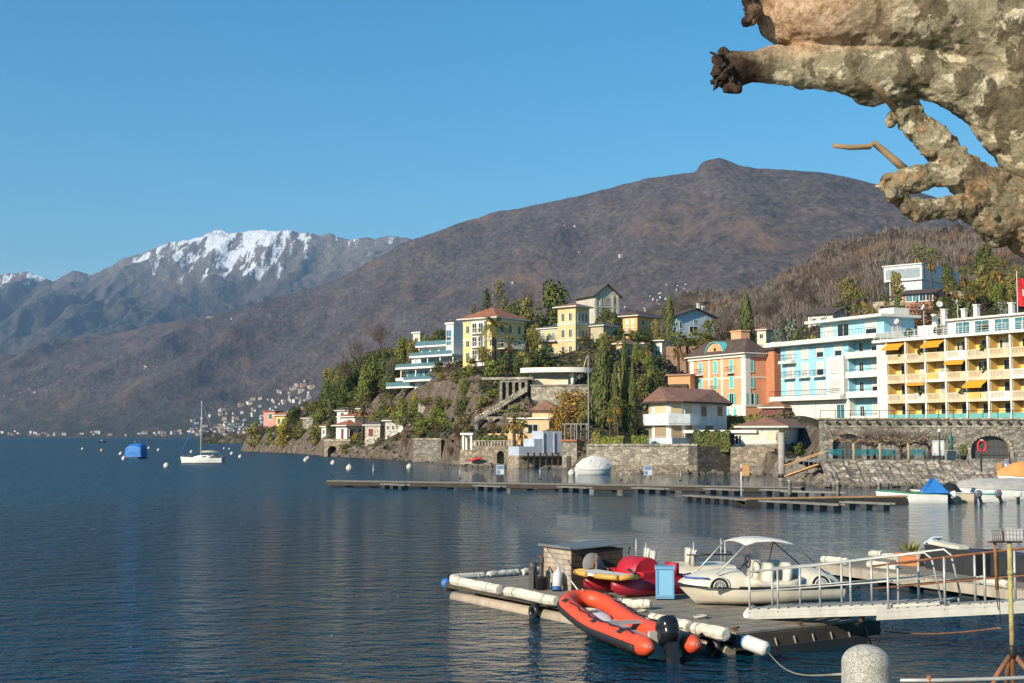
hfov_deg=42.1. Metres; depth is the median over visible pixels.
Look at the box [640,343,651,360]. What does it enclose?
evergreen tree
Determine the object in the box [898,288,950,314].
house
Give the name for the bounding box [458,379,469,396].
leafy tree
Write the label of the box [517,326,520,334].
window
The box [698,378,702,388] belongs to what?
window
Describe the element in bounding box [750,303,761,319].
bare tree
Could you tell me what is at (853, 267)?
bare tree
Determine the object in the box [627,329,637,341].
evergreen tree
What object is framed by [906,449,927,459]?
bench
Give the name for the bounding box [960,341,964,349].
window
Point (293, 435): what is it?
shrub
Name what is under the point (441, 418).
shrub
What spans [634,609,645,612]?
coiled rope
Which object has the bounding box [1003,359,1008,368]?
window
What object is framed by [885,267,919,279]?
window
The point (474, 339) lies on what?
window
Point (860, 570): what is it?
pontoon
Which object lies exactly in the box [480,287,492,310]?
conifer tree
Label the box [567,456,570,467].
door
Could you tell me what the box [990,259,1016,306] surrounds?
palm tree
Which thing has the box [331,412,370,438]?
house
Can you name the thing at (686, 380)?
garage
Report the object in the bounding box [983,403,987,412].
window
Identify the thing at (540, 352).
shrub
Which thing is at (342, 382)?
evergreen tree
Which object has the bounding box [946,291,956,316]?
bare tree
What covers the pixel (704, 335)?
palm tree
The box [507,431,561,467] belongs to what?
boat shed
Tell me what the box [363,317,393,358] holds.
bare tree
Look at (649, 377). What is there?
shrub
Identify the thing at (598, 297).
house
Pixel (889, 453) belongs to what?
bench
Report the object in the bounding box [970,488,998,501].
motorboat
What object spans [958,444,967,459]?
shrub pot
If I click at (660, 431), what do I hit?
window
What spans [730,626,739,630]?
mooring cleat
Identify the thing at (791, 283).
bare tree
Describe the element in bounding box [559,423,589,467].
boathouse
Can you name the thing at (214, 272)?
snowy mountain
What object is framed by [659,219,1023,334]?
bare wood
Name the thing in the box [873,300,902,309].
terrace wall
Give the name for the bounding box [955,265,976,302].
palm tree
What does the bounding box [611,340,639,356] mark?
house
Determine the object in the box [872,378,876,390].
window
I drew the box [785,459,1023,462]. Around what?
promenade
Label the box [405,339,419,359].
evergreen tree
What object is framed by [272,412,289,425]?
house
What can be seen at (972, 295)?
palm tree
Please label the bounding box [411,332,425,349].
house
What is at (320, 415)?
leafy tree
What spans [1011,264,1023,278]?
evergreen tree
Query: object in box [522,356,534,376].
shrub
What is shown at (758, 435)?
window
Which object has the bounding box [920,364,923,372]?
window
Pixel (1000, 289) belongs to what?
leafy tree
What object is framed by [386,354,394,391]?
evergreen tree
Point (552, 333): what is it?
window
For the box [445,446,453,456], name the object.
russet shrub
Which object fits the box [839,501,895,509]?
finger pontoon
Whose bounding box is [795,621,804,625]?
mooring cleat
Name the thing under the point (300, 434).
shrub
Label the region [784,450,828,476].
gangway
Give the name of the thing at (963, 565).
slatted box
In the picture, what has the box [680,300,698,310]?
bare tree
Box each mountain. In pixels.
[0,158,973,437]
[0,229,411,354]
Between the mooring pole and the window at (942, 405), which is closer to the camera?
the mooring pole
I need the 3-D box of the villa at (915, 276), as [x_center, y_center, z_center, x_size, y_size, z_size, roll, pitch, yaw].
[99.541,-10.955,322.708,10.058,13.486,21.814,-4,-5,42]
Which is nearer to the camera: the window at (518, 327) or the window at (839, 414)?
the window at (839, 414)
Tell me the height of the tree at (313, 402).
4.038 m
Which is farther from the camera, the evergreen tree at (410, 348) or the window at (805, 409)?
the evergreen tree at (410, 348)
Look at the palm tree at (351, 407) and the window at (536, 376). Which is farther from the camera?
the palm tree at (351, 407)
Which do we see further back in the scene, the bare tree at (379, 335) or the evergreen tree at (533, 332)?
the bare tree at (379, 335)
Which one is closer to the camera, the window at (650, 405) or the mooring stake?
the mooring stake
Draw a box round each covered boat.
[125,443,146,458]
[574,456,611,474]
[957,478,1023,499]
[997,461,1023,478]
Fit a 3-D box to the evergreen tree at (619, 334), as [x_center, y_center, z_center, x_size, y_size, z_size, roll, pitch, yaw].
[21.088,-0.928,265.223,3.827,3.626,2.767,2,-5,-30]
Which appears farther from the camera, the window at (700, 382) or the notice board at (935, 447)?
the window at (700, 382)
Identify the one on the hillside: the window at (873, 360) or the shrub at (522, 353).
the shrub at (522, 353)
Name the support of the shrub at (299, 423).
on the hillside
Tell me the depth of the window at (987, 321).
177.06 m
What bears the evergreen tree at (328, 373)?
on the hillside
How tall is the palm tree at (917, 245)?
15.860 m
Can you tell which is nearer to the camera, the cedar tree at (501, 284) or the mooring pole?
the mooring pole
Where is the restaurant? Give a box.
[520,367,592,384]
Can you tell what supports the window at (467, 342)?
in the villa at (473, 323)
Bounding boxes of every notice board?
[742,465,748,481]
[932,440,944,459]
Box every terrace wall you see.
[666,346,695,373]
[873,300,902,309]
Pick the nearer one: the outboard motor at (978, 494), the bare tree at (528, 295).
the outboard motor at (978, 494)
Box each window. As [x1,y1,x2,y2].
[341,428,343,438]
[349,429,353,436]
[368,428,373,437]
[407,370,414,376]
[417,370,423,375]
[424,369,432,375]
[446,330,451,340]
[446,336,451,345]
[466,326,469,333]
[466,339,469,347]
[472,323,476,332]
[472,337,476,346]
[472,350,476,358]
[478,323,482,332]
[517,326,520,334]
[527,424,537,434]
[531,375,568,379]
[551,332,554,340]
[561,313,564,321]
[561,329,564,337]
[649,403,651,413]
[649,425,652,437]
[654,403,666,413]
[654,423,666,437]
[655,346,659,355]
[670,403,681,413]
[670,423,682,437]
[684,403,691,413]
[684,423,692,437]
[689,326,697,332]
[698,362,702,374]
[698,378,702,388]
[700,404,706,416]
[704,425,713,433]
[713,361,717,373]
[713,377,717,389]
[717,404,722,416]
[727,393,735,404]
[727,408,735,414]
[729,359,733,371]
[729,376,733,388]
[746,393,756,404]
[750,429,761,442]
[751,360,753,371]
[751,378,754,388]
[763,429,777,442]
[786,348,793,360]
[786,364,793,377]
[787,382,793,395]
[787,404,795,414]
[798,403,812,417]
[801,347,808,359]
[801,363,808,376]
[801,381,808,395]
[816,345,823,357]
[816,361,823,375]
[817,380,824,394]
[817,403,831,417]
[824,325,832,337]
[830,360,839,372]
[830,379,839,391]
[834,344,841,355]
[836,404,844,417]
[837,323,848,336]
[859,342,863,350]
[859,361,863,370]
[859,381,864,390]
[860,406,864,415]
[865,320,876,333]
[871,339,877,350]
[871,358,876,369]
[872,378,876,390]
[872,402,877,415]
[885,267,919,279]
[892,320,901,333]
[901,365,904,373]
[901,385,904,393]
[906,294,912,301]
[912,293,918,301]
[919,293,925,301]
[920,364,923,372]
[921,404,924,413]
[926,293,932,300]
[940,363,944,371]
[940,383,944,392]
[941,404,945,413]
[955,321,969,333]
[957,342,961,349]
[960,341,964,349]
[960,362,965,370]
[961,403,966,412]
[974,319,989,332]
[978,361,983,369]
[982,382,987,391]
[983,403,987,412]
[994,317,1009,330]
[999,339,1003,347]
[1003,338,1008,346]
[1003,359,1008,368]
[1004,381,1009,390]
[1005,402,1010,412]
[1014,316,1023,328]
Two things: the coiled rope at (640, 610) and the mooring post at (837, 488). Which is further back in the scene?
the mooring post at (837, 488)
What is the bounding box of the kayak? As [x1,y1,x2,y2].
[467,457,481,460]
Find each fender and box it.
[441,573,449,587]
[740,634,769,655]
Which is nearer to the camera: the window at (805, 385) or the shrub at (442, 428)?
the window at (805, 385)
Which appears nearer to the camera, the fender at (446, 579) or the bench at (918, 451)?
the fender at (446, 579)
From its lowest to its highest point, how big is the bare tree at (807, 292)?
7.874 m
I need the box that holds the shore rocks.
[247,440,956,487]
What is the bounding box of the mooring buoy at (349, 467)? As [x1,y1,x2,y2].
[346,464,352,469]
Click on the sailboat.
(203, 459)
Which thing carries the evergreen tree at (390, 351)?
on the hillside
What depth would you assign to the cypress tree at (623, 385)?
177.70 m
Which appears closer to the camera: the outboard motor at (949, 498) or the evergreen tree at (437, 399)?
the outboard motor at (949, 498)
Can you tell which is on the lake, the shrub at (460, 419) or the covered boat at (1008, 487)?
the covered boat at (1008, 487)
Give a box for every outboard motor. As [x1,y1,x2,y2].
[655,615,682,666]
[947,490,953,502]
[949,491,961,503]
[974,490,986,503]
[994,490,1005,502]
[1014,491,1021,502]
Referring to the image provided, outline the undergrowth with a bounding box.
[243,277,1023,455]
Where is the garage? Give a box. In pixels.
[666,374,696,388]
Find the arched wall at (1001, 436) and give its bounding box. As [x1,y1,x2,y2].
[816,410,1023,458]
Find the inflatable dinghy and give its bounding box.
[557,589,701,659]
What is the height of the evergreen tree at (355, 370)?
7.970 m
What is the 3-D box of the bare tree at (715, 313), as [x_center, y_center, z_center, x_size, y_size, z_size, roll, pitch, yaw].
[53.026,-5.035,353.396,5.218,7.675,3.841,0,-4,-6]
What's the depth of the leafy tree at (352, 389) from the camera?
313.14 m
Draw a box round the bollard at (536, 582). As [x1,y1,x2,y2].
[528,559,547,589]
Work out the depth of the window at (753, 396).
216.46 m
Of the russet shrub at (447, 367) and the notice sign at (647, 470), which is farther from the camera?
the russet shrub at (447, 367)
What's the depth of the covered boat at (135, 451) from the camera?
250.58 m
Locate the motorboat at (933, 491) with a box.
[875,478,948,503]
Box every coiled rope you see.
[584,608,596,612]
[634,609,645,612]
[693,614,707,618]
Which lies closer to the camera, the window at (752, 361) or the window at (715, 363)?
the window at (752, 361)
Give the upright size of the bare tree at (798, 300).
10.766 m
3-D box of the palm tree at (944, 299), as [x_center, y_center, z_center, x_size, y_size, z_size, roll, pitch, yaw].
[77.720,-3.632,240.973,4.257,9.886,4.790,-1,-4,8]
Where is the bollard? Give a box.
[841,644,891,682]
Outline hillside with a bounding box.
[200,223,1023,474]
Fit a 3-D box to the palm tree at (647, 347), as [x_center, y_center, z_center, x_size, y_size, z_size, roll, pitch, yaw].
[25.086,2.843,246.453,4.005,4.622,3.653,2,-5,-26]
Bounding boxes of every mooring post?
[787,480,791,494]
[835,481,839,495]
[876,481,880,489]
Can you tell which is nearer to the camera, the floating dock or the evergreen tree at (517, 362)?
the floating dock
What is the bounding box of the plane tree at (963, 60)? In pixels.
[709,0,1023,257]
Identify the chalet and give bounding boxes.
[672,303,719,337]
[802,307,852,327]
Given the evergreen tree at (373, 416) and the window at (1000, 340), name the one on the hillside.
the evergreen tree at (373, 416)
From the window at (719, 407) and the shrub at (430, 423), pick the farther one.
the shrub at (430, 423)
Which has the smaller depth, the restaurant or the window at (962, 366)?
the window at (962, 366)
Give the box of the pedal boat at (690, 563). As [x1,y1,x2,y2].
[635,539,736,575]
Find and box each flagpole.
[583,354,588,441]
[1016,271,1023,312]
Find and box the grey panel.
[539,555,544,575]
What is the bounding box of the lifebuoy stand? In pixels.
[977,439,986,456]
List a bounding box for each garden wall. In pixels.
[417,402,428,412]
[950,291,967,297]
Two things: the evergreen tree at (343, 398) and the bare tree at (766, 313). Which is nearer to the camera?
the evergreen tree at (343, 398)
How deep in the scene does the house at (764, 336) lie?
301.65 m
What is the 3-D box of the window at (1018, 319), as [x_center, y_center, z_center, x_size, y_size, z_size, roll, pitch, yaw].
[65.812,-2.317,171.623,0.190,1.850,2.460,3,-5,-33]
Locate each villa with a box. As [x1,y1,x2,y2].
[457,307,529,367]
[536,303,620,355]
[642,387,731,443]
[882,263,959,299]
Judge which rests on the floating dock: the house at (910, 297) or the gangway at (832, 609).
the gangway at (832, 609)
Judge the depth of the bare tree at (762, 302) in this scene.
380.72 m
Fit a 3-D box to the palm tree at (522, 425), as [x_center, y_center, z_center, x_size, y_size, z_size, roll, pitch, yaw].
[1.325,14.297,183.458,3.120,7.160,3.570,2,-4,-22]
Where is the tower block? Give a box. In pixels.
[445,322,462,353]
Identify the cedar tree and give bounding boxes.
[470,302,477,313]
[492,279,509,309]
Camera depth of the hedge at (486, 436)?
186.58 m
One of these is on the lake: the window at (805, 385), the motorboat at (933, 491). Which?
the motorboat at (933, 491)
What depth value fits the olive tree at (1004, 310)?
227.00 m
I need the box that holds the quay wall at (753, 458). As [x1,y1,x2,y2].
[730,447,774,473]
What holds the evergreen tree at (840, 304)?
on the hillside
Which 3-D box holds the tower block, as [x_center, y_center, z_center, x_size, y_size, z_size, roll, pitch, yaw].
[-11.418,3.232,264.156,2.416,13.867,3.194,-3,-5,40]
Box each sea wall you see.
[412,438,443,461]
[472,440,517,464]
[586,444,696,473]
[688,447,729,472]
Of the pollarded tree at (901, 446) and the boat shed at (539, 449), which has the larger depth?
the boat shed at (539, 449)
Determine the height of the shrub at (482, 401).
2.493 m
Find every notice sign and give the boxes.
[496,465,503,479]
[644,466,651,480]
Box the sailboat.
[180,401,222,463]
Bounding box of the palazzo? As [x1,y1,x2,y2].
[684,330,780,415]
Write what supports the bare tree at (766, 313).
on the hillside
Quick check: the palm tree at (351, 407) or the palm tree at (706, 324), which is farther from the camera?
the palm tree at (351, 407)
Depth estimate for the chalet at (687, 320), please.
333.52 m
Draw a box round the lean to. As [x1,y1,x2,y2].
[757,402,791,417]
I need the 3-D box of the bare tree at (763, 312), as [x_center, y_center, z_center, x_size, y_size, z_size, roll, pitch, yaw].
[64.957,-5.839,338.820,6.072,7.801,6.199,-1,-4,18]
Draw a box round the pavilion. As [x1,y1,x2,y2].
[460,433,476,463]
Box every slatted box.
[924,545,990,576]
[978,549,1023,581]
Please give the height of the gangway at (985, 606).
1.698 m
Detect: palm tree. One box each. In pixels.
[300,402,311,414]
[303,406,316,414]
[344,402,359,414]
[352,395,372,439]
[382,392,398,415]
[475,315,512,360]
[484,349,492,362]
[498,404,531,445]
[500,335,517,370]
[511,420,531,445]
[520,334,535,355]
[576,336,589,350]
[603,409,617,435]
[607,396,629,435]
[613,361,620,372]
[639,345,655,363]
[667,330,689,373]
[679,336,697,373]
[687,328,702,349]
[692,329,712,347]
[700,318,719,340]
[729,423,739,429]
[847,303,862,315]
[856,291,871,314]
[878,294,893,307]
[908,243,926,262]
[921,248,941,288]
[929,295,952,319]
[937,274,955,308]
[943,282,962,315]
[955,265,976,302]
[960,294,969,306]
[965,283,980,312]
[982,256,1006,301]
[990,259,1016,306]
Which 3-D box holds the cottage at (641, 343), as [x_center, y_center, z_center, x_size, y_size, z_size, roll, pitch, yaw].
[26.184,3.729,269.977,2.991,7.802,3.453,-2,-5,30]
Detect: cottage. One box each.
[334,407,354,422]
[637,341,650,351]
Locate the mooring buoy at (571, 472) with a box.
[568,468,574,475]
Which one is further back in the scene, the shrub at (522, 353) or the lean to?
the shrub at (522, 353)
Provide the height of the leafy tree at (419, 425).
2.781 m
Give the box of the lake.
[0,438,1023,682]
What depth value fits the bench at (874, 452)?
130.82 m
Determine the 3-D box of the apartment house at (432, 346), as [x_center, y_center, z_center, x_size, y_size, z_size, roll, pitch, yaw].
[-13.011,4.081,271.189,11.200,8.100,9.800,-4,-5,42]
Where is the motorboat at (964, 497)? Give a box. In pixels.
[910,483,973,502]
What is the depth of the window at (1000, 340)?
171.99 m
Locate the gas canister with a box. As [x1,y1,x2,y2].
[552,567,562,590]
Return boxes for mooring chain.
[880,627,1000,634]
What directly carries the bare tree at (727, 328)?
on the hillside
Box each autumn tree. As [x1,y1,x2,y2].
[548,405,569,439]
[553,386,590,425]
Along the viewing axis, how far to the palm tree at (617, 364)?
209.60 m
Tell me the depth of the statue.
124.43 m
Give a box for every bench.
[825,449,843,459]
[849,449,870,459]
[866,449,884,459]
[876,449,897,459]
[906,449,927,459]
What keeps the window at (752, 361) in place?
in the palazzo
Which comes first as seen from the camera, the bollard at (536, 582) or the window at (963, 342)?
the bollard at (536, 582)
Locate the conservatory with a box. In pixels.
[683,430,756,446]
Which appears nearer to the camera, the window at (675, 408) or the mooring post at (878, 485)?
the mooring post at (878, 485)
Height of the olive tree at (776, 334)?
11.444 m
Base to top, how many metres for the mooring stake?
0.901 m
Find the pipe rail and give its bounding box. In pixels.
[892,675,1023,682]
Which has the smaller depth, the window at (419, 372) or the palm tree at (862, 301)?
the window at (419, 372)
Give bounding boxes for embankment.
[819,460,1023,483]
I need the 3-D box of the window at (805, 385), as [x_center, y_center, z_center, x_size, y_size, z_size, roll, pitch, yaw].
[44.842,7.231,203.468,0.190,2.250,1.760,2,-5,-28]
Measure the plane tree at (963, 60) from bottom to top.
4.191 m
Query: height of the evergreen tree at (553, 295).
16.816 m
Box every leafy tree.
[272,421,292,450]
[310,408,328,424]
[339,385,353,406]
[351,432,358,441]
[357,365,376,403]
[388,398,407,426]
[394,336,407,377]
[407,398,418,412]
[409,391,416,410]
[416,418,426,429]
[420,335,429,351]
[430,402,440,422]
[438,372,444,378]
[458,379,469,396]
[632,341,642,362]
[642,353,656,371]
[962,279,975,287]
[987,281,1005,311]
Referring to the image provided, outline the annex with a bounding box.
[362,421,384,446]
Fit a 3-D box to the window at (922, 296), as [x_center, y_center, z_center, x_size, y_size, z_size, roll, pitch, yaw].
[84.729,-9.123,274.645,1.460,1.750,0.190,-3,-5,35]
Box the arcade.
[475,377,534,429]
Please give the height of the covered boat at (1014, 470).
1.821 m
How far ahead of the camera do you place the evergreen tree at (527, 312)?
282.21 m
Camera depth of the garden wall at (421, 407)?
246.12 m
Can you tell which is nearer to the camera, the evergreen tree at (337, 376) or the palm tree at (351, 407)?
the palm tree at (351, 407)
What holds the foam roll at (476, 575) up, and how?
on the floating dock
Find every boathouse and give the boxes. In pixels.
[323,439,351,456]
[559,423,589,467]
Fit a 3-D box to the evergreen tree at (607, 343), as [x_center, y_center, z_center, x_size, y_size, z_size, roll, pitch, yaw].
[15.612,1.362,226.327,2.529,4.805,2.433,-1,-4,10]
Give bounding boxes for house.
[262,411,282,429]
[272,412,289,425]
[300,382,306,387]
[300,416,314,429]
[319,424,330,438]
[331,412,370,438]
[381,415,405,438]
[386,350,462,388]
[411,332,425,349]
[412,340,445,363]
[489,400,561,445]
[572,284,622,323]
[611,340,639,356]
[618,310,662,339]
[651,339,676,359]
[734,417,804,450]
[756,327,773,347]
[770,338,787,342]
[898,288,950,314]
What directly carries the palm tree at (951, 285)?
on the hillside
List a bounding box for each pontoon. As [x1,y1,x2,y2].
[326,480,804,493]
[380,483,410,489]
[473,485,506,490]
[556,486,592,492]
[631,487,669,493]
[682,494,744,504]
[703,488,744,494]
[734,495,908,506]
[758,500,845,510]
[759,489,801,495]
[780,490,846,496]
[816,559,1023,599]
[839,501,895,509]
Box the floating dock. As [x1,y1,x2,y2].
[445,574,880,655]
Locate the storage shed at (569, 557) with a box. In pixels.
[538,540,625,590]
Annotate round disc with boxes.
[583,553,602,589]
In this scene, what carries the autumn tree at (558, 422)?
on the hillside
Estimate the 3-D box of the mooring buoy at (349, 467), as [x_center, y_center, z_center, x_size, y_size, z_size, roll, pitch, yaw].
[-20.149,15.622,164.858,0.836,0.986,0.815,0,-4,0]
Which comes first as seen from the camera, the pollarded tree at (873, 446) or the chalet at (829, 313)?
the pollarded tree at (873, 446)
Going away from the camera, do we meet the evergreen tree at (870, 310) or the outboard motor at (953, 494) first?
the outboard motor at (953, 494)
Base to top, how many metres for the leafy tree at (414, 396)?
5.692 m
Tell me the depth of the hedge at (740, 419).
169.53 m
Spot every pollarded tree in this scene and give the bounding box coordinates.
[825,424,883,459]
[850,433,886,458]
[852,423,908,459]
[875,428,936,459]
[885,432,924,458]
[909,431,948,458]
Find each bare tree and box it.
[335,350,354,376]
[347,338,372,373]
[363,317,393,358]
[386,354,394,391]
[453,417,466,443]
[463,418,472,432]
[517,282,540,314]
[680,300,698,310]
[707,310,721,335]
[708,310,742,340]
[724,307,739,322]
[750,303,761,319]
[755,303,777,326]
[755,305,777,327]
[756,290,784,321]
[758,298,778,308]
[761,290,784,321]
[763,293,783,328]
[764,302,781,327]
[781,286,815,322]
[785,278,806,305]
[794,285,817,309]
[807,292,819,310]
[811,264,843,304]
[811,292,827,308]
[825,266,848,298]
[830,262,846,296]
[844,259,865,281]
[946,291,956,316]
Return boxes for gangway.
[743,548,961,618]
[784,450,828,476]
[872,547,1023,619]
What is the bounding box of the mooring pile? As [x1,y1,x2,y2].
[778,432,785,479]
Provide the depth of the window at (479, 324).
240.13 m
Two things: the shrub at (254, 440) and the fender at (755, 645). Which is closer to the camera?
the fender at (755, 645)
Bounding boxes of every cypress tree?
[589,334,612,428]
[610,364,620,433]
[619,330,628,434]
[627,357,637,436]
[662,295,676,345]
[738,291,755,341]
[894,294,899,307]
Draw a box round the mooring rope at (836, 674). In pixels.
[768,652,840,676]
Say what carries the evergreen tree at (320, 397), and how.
on the hillside
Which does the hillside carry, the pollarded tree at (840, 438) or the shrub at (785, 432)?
the shrub at (785, 432)
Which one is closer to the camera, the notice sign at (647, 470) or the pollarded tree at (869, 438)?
the notice sign at (647, 470)
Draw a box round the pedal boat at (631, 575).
[573,547,684,596]
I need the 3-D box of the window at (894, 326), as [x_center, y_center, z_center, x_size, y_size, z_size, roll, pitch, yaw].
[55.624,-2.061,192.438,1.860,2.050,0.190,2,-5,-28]
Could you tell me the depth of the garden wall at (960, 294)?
280.65 m
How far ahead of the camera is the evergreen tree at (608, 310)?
309.75 m
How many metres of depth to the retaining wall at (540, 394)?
204.74 m
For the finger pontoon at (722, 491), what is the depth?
96.50 m
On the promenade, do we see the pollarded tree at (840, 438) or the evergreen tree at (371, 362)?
the pollarded tree at (840, 438)
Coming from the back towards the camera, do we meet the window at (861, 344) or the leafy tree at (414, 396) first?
the leafy tree at (414, 396)
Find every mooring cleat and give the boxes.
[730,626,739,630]
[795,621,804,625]
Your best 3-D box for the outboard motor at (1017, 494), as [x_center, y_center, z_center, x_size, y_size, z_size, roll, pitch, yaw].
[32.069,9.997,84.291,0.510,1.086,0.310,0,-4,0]
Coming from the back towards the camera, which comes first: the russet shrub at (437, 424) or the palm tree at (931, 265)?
the palm tree at (931, 265)
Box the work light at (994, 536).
[984,528,1023,682]
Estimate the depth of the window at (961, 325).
179.45 m
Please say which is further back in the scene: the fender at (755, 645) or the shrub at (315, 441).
the shrub at (315, 441)
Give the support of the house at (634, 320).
on the hillside
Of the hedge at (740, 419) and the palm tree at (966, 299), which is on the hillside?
the palm tree at (966, 299)
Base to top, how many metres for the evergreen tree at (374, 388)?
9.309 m
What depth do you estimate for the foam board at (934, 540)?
37.21 m
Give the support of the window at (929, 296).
in the house at (910, 297)
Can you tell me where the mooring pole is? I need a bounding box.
[740,464,741,495]
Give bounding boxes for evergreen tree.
[283,406,301,426]
[317,393,324,406]
[320,379,330,401]
[321,367,334,384]
[321,385,338,417]
[326,418,335,430]
[327,382,338,393]
[329,369,344,385]
[333,361,351,373]
[335,392,351,408]
[336,375,350,405]
[344,370,356,393]
[345,386,363,406]
[351,359,364,382]
[351,373,360,387]
[354,374,376,409]
[357,372,382,398]
[361,352,381,374]
[365,351,382,359]
[367,408,380,422]
[374,359,391,394]
[375,349,390,360]
[376,400,389,422]
[378,357,388,379]
[380,358,401,396]
[383,347,396,359]
[403,412,416,426]
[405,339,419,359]
[411,411,422,427]
[418,397,431,406]
[431,328,445,340]
[432,360,443,372]
[434,396,444,409]
[439,398,450,409]
[453,397,469,416]
[475,346,491,366]
[503,299,520,315]
[512,355,524,376]
[515,297,540,339]
[518,362,532,376]
[526,323,541,353]
[535,279,570,334]
[575,398,594,425]
[586,375,595,395]
[595,311,615,322]
[597,336,610,350]
[599,308,616,321]
[607,318,621,329]
[609,313,622,329]
[612,328,626,339]
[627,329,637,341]
[631,330,653,348]
[636,374,647,406]
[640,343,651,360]
[644,362,666,412]
[651,318,662,338]
[830,300,854,309]
[835,276,862,307]
[862,305,876,314]
[942,263,953,287]
[961,283,978,294]
[972,243,996,274]
[975,275,992,309]
[1004,271,1018,311]
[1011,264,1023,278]
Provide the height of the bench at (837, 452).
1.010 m
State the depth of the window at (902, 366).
185.28 m
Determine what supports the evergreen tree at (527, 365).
on the hillside
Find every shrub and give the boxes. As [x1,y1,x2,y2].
[247,422,260,448]
[265,426,273,445]
[292,430,298,438]
[294,430,303,437]
[296,420,302,426]
[307,425,321,445]
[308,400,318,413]
[339,443,349,452]
[401,429,408,446]
[413,413,424,430]
[414,428,427,437]
[421,419,428,428]
[427,418,439,428]
[433,423,440,431]
[436,409,451,427]
[440,423,448,431]
[442,359,452,372]
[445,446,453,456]
[449,372,461,382]
[453,427,461,439]
[455,417,468,427]
[458,366,478,378]
[461,424,471,432]
[466,357,477,375]
[473,396,488,409]
[483,358,498,376]
[485,388,498,396]
[487,420,498,433]
[496,353,509,372]
[513,350,531,368]
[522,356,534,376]
[531,346,557,367]
[598,331,612,351]
[608,336,618,345]
[645,370,657,390]
[779,429,787,445]
[790,330,802,340]
[793,442,806,454]
[807,333,815,338]
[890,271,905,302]
[909,297,943,334]
[951,299,972,318]
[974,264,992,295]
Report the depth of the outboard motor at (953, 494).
83.32 m
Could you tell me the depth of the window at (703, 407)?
162.40 m
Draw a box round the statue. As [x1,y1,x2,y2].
[944,431,957,459]
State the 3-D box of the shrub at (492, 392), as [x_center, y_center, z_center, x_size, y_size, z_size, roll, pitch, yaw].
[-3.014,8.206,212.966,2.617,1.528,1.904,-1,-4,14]
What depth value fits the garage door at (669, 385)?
226.18 m
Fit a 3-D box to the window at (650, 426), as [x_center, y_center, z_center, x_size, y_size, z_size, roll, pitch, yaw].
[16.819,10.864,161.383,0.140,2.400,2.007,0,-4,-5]
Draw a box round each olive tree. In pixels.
[771,326,783,340]
[783,318,800,340]
[997,300,1008,313]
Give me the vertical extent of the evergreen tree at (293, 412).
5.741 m
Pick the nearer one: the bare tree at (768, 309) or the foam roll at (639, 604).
the foam roll at (639, 604)
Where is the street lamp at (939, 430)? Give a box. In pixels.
[937,428,941,459]
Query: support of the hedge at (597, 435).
on the sea wall at (658, 458)
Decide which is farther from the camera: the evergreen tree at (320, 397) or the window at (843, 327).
the evergreen tree at (320, 397)
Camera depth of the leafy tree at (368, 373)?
291.79 m
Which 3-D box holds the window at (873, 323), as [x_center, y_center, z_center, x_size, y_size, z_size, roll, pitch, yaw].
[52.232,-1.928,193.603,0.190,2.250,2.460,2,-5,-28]
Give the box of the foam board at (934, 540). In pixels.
[924,536,968,548]
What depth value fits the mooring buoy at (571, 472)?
142.71 m
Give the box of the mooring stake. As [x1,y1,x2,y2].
[595,554,597,568]
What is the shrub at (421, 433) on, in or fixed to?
on the hillside
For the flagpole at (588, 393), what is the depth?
165.92 m
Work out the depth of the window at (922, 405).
182.14 m
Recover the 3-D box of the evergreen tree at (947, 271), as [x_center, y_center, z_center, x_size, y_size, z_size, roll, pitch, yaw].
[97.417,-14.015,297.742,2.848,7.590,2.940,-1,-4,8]
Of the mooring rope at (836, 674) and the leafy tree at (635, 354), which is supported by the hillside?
the leafy tree at (635, 354)
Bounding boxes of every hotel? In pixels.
[764,307,920,418]
[872,299,1023,417]
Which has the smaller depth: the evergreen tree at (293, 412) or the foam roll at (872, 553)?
the foam roll at (872, 553)
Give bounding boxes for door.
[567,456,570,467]
[668,384,687,387]
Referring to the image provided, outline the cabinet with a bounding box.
[655,565,674,599]
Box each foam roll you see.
[449,572,485,578]
[449,576,503,594]
[486,569,519,577]
[503,587,559,605]
[520,566,539,575]
[617,598,651,608]
[647,613,692,632]
[690,622,730,640]
[820,556,848,563]
[866,560,895,569]
[868,550,882,556]
[881,553,895,559]
[973,575,1007,588]
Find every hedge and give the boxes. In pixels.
[475,433,507,445]
[590,430,605,443]
[600,435,625,443]
[631,434,649,443]
[693,429,731,451]
[727,414,773,433]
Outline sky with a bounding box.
[0,0,997,280]
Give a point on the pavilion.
(465, 454)
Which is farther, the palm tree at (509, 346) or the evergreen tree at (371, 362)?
the evergreen tree at (371, 362)
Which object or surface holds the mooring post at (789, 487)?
on the lake
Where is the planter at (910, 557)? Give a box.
[895,537,924,565]
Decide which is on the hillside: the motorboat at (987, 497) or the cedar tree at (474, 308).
the cedar tree at (474, 308)
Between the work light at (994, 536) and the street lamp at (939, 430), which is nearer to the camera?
the work light at (994, 536)
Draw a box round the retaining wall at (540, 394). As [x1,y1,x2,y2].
[530,384,587,404]
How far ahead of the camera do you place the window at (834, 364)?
196.58 m
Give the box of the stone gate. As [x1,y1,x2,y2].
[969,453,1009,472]
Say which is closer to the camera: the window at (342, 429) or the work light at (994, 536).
the work light at (994, 536)
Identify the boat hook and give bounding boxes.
[543,546,577,589]
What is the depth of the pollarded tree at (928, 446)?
131.51 m
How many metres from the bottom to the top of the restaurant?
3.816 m

